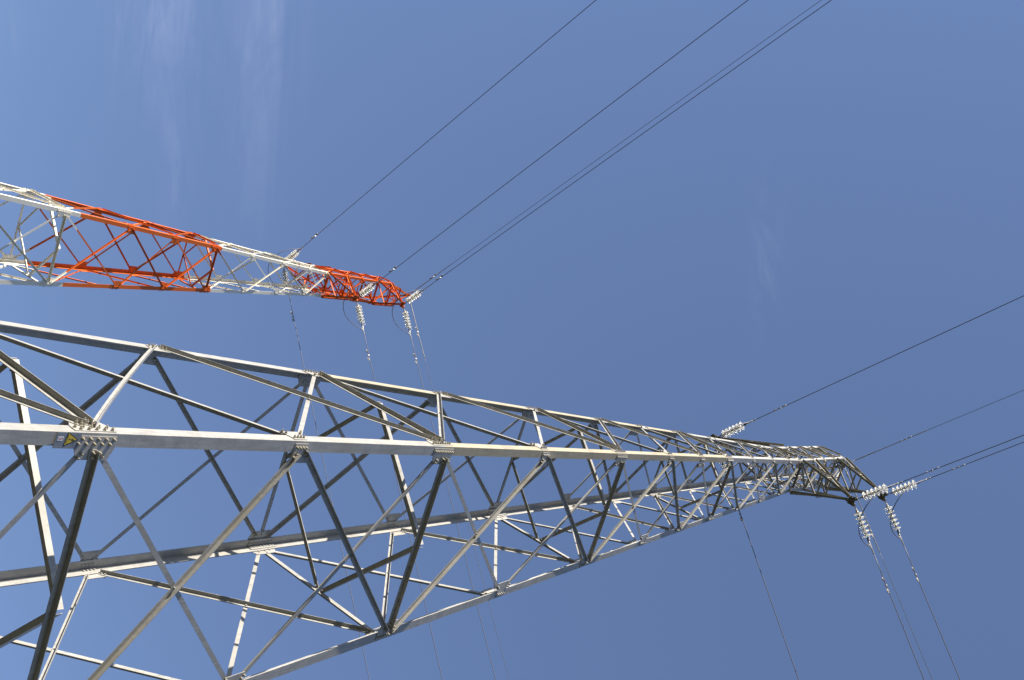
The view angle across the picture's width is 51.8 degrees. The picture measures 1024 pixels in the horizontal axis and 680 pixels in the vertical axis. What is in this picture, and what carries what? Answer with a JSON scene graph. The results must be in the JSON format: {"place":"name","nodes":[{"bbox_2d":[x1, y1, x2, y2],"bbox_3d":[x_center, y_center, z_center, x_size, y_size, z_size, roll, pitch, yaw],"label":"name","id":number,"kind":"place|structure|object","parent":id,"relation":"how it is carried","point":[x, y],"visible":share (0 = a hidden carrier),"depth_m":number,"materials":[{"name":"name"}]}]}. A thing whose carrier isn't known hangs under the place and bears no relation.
{"place":"outdoors","nodes":[
{"label":"outdoors","id":0,"kind":"place"},
{"bbox_2d":[0,0,1023,679],"label":"sky","id":1,"kind":"structure","parent":0,"point":[847,197],"materials":[{"name":"blue"}]},
{"bbox_3d":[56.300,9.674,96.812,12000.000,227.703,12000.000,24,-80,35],"label":"ground","id":2,"kind":"structure","parent":0,"visible":0},
{"bbox_2d":[0,182,417,307],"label":"lattice tower","id":3,"kind":"structure","parent":2,"relation":"on","point":[65,213],"depth_m":37.23,"materials":[{"name":"metal"}]},
{"bbox_2d":[281,269,290,297],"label":"insulator string","id":4,"kind":"object","parent":3,"relation":"attached to","point":[285,275],"visible":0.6,"depth_m":44.44,"materials":[{"name":"ceramic"}]},
{"bbox_2d":[290,301,369,679],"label":"power line","id":5,"kind":"object","parent":4,"relation":"attached to","point":[329,489],"visible":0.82,"depth_m":41.34,"materials":[{"name":"metal"}]},
{"bbox_2d":[285,247,302,259],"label":"insulator string","id":6,"kind":"object","parent":3,"relation":"attached to","point":[293,254],"visible":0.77,"depth_m":44.10,"materials":[{"name":"ceramic"}]},
{"bbox_2d":[303,0,595,246],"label":"power line","id":7,"kind":"object","parent":6,"relation":"attached to","point":[456,117],"visible":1,"depth_m":37.53,"materials":[{"name":"metal"}]},
{"bbox_2d":[355,300,364,333],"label":"insulator string","id":8,"kind":"object","parent":3,"relation":"attached to","point":[359,313],"visible":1,"depth_m":41.75,"materials":[{"name":"ceramic"}]},
{"bbox_2d":[343,282,375,328],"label":"jumper cable","id":9,"kind":"object","parent":8,"relation":"hanging from","point":[344,300],"visible":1,"depth_m":40.77,"materials":[{"name":"metal"}]},
{"bbox_2d":[364,334,442,679],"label":"power line","id":10,"kind":"object","parent":8,"relation":"attached to","point":[409,534],"visible":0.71,"depth_m":38.55,"materials":[{"name":"metal"}]},
{"bbox_2d":[358,280,379,297],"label":"insulator string","id":11,"kind":"object","parent":3,"relation":"attached to","point":[367,289],"visible":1,"depth_m":41.51,"materials":[{"name":"ceramic"}]},
{"bbox_2d":[380,0,747,279],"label":"power line","id":12,"kind":"object","parent":11,"relation":"attached to","point":[573,132],"visible":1,"depth_m":34.42,"materials":[{"name":"metal"}]},
{"bbox_2d":[402,308,411,338],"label":"insulator string","id":13,"kind":"object","parent":3,"relation":"attached to","point":[406,318],"visible":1,"depth_m":43.88,"materials":[{"name":"ceramic"}]},
{"bbox_2d":[392,290,417,333],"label":"jumper cable","id":14,"kind":"object","parent":13,"relation":"hanging from","point":[393,306],"visible":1,"depth_m":42.86,"materials":[{"name":"metal"}]},
{"bbox_2d":[411,339,495,679],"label":"power line","id":15,"kind":"object","parent":13,"relation":"attached to","point":[457,525],"visible":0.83,"depth_m":40.62,"materials":[{"name":"metal"}]},
{"bbox_2d":[405,287,426,303],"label":"insulator string","id":16,"kind":"object","parent":3,"relation":"attached to","point":[413,296],"visible":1,"depth_m":43.64,"materials":[{"name":"ceramic"}]},
{"bbox_2d":[428,0,830,286],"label":"power line","id":17,"kind":"object","parent":16,"relation":"attached to","point":[641,134],"visible":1,"depth_m":35.78,"materials":[{"name":"metal"}]},
{"bbox_2d":[410,303,424,357],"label":"earth wire clamp","id":18,"kind":"object","parent":3,"relation":"attached to","point":[417,329],"visible":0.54,"depth_m":47.08,"materials":[{"name":"grey metal"}]},
{"bbox_2d":[425,360,508,677],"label":"earth wire","id":19,"kind":"object","parent":18,"relation":"attached to","point":[474,548],"visible":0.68,"depth_m":43.22,"materials":[{"name":"metal"}]},
{"bbox_2d":[410,263,452,293],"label":"earth wire clamp","id":20,"kind":"object","parent":3,"relation":"attached to","point":[430,279],"visible":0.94,"depth_m":46.70,"materials":[{"name":"grey metal"}]},
{"bbox_2d":[455,0,820,261],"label":"earth wire","id":21,"kind":"object","parent":20,"relation":"attached to","point":[646,124],"visible":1,"depth_m":38.86,"materials":[{"name":"metal"}]},
{"bbox_2d":[0,321,887,679],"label":"lattice tower","id":22,"kind":"structure","parent":2,"relation":"on","point":[98,441],"depth_m":16.61,"materials":[{"name":"metal"}]},
{"bbox_2d":[52,432,82,448],"bbox_3d":[-4.449,1.007,10.564,0.022,0.302,0.188,24,-80,35],"label":"danger sign","id":23,"kind":"object","parent":22,"relation":"attached to","point":[65,440],"visible":1,"depth_m":10.56,"materials":[{"name":"metal"}]},
{"bbox_2d":[715,442,728,478],"bbox_3d":[6.589,3.854,32.889,0.272,0.334,1.514,-31,-119,31],"label":"insulator string","id":24,"kind":"object","parent":22,"relation":"attached to","point":[723,465],"visible":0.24,"depth_m":32.82,"materials":[{"name":"ceramic"}]},
{"bbox_2d":[731,487,798,679],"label":"power line","id":25,"kind":"object","parent":24,"relation":"attached to","point":[768,593],"visible":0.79,"depth_m":31.13,"materials":[{"name":"metal"}]},
{"bbox_2d":[718,419,755,437],"bbox_3d":[6.969,2.750,32.743,1.514,0.334,0.272,-32,-112,36],"label":"insulator string","id":26,"kind":"object","parent":22,"relation":"attached to","point":[734,430],"visible":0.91,"depth_m":32.72,"materials":[{"name":"ceramic"}]},
{"bbox_2d":[714,422,749,477],"bbox_3d":[6.557,3.341,32.094,0.256,1.209,1.942,24,-80,35],"label":"jumper cable","id":27,"kind":"object","parent":26,"relation":"hanging from","point":[723,436],"visible":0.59,"depth_m":31.94,"materials":[{"name":"metal"}]},
{"bbox_2d":[756,295,1023,419],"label":"power line","id":28,"kind":"object","parent":26,"relation":"attached to","point":[896,354],"visible":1,"depth_m":29.44,"materials":[{"name":"metal"}]},
{"bbox_2d":[845,468,879,552],"bbox_3d":[11.789,5.674,35.583,0.056,0.406,3.101,-32,-112,30],"label":"earth wire clamp","id":29,"kind":"object","parent":22,"relation":"attached to","point":[862,511],"visible":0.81,"depth_m":35.52,"materials":[{"name":"grey metal"}]},
{"bbox_2d":[880,553,932,679],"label":"earth wire","id":30,"kind":"object","parent":29,"relation":"attached to","point":[906,616],"visible":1,"depth_m":34.03,"materials":[{"name":"metal"}]},
{"bbox_2d":[853,504,873,553],"bbox_3d":[10.096,5.407,30.245,0.272,0.334,1.514,-31,-119,31],"label":"insulator string","id":31,"kind":"object","parent":22,"relation":"attached to","point":[858,515],"visible":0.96,"depth_m":30.20,"materials":[{"name":"ceramic"}]},
{"bbox_2d":[874,554,923,678],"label":"power line","id":32,"kind":"object","parent":31,"relation":"attached to","point":[899,617],"visible":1,"depth_m":29.14,"materials":[{"name":"metal"}]},
{"bbox_2d":[856,481,902,500],"bbox_3d":[10.475,4.302,30.100,1.514,0.334,0.272,-32,-112,36],"label":"insulator string","id":33,"kind":"object","parent":22,"relation":"attached to","point":[868,494],"visible":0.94,"depth_m":30.12,"materials":[{"name":"ceramic"}]},
{"bbox_2d":[858,484,894,546],"bbox_3d":[10.064,4.893,29.450,0.257,1.209,1.942,24,-80,35],"label":"jumper cable","id":34,"kind":"object","parent":33,"relation":"hanging from","point":[864,509],"visible":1,"depth_m":29.20,"materials":[{"name":"metal"}]},
{"bbox_2d":[903,435,1023,481],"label":"power line","id":35,"kind":"object","parent":33,"relation":"attached to","point":[967,456],"visible":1,"depth_m":28.48,"materials":[{"name":"metal"}]},
{"bbox_2d":[851,430,927,461],"bbox_3d":[12.482,3.606,35.327,3.113,0.298,0.056,-30,-111,31],"label":"earth wire clamp","id":36,"kind":"object","parent":22,"relation":"attached to","point":[887,446],"visible":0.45,"depth_m":35.32,"materials":[{"name":"grey metal"}]},
{"bbox_2d":[928,390,1022,429],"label":"earth wire","id":37,"kind":"object","parent":36,"relation":"attached to","point":[976,409],"visible":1,"depth_m":33.42,"materials":[{"name":"metal"}]},
{"bbox_2d":[884,499,903,545],"bbox_3d":[11.739,5.584,32.391,0.272,0.334,1.514,-31,-119,30],"label":"insulator string","id":38,"kind":"object","parent":22,"relation":"attached to","point":[893,520],"visible":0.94,"depth_m":32.36,"materials":[{"name":"ceramic"}]},
{"bbox_2d":[904,546,959,678],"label":"power line","id":39,"kind":"object","parent":38,"relation":"attached to","point":[932,613],"visible":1,"depth_m":31.17,"materials":[{"name":"metal"}]},
{"bbox_2d":[887,477,930,495],"bbox_3d":[12.114,4.479,32.250,1.514,0.334,0.272,-32,-112,36],"label":"insulator string","id":40,"kind":"object","parent":22,"relation":"attached to","point":[902,488],"visible":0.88,"depth_m":32.25,"materials":[{"name":"ceramic"}]},
{"bbox_2d":[890,480,923,538],"bbox_3d":[11.708,5.069,31.597,0.261,1.209,1.940,24,-80,35],"label":"jumper cable","id":41,"kind":"object","parent":40,"relation":"hanging from","point":[895,504],"visible":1,"depth_m":31.36,"materials":[{"name":"metal"}]},
{"bbox_2d":[931,442,1023,477],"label":"power line","id":42,"kind":"object","parent":40,"relation":"attached to","point":[979,459],"visible":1,"depth_m":30.84,"materials":[{"name":"metal"}]}
]}

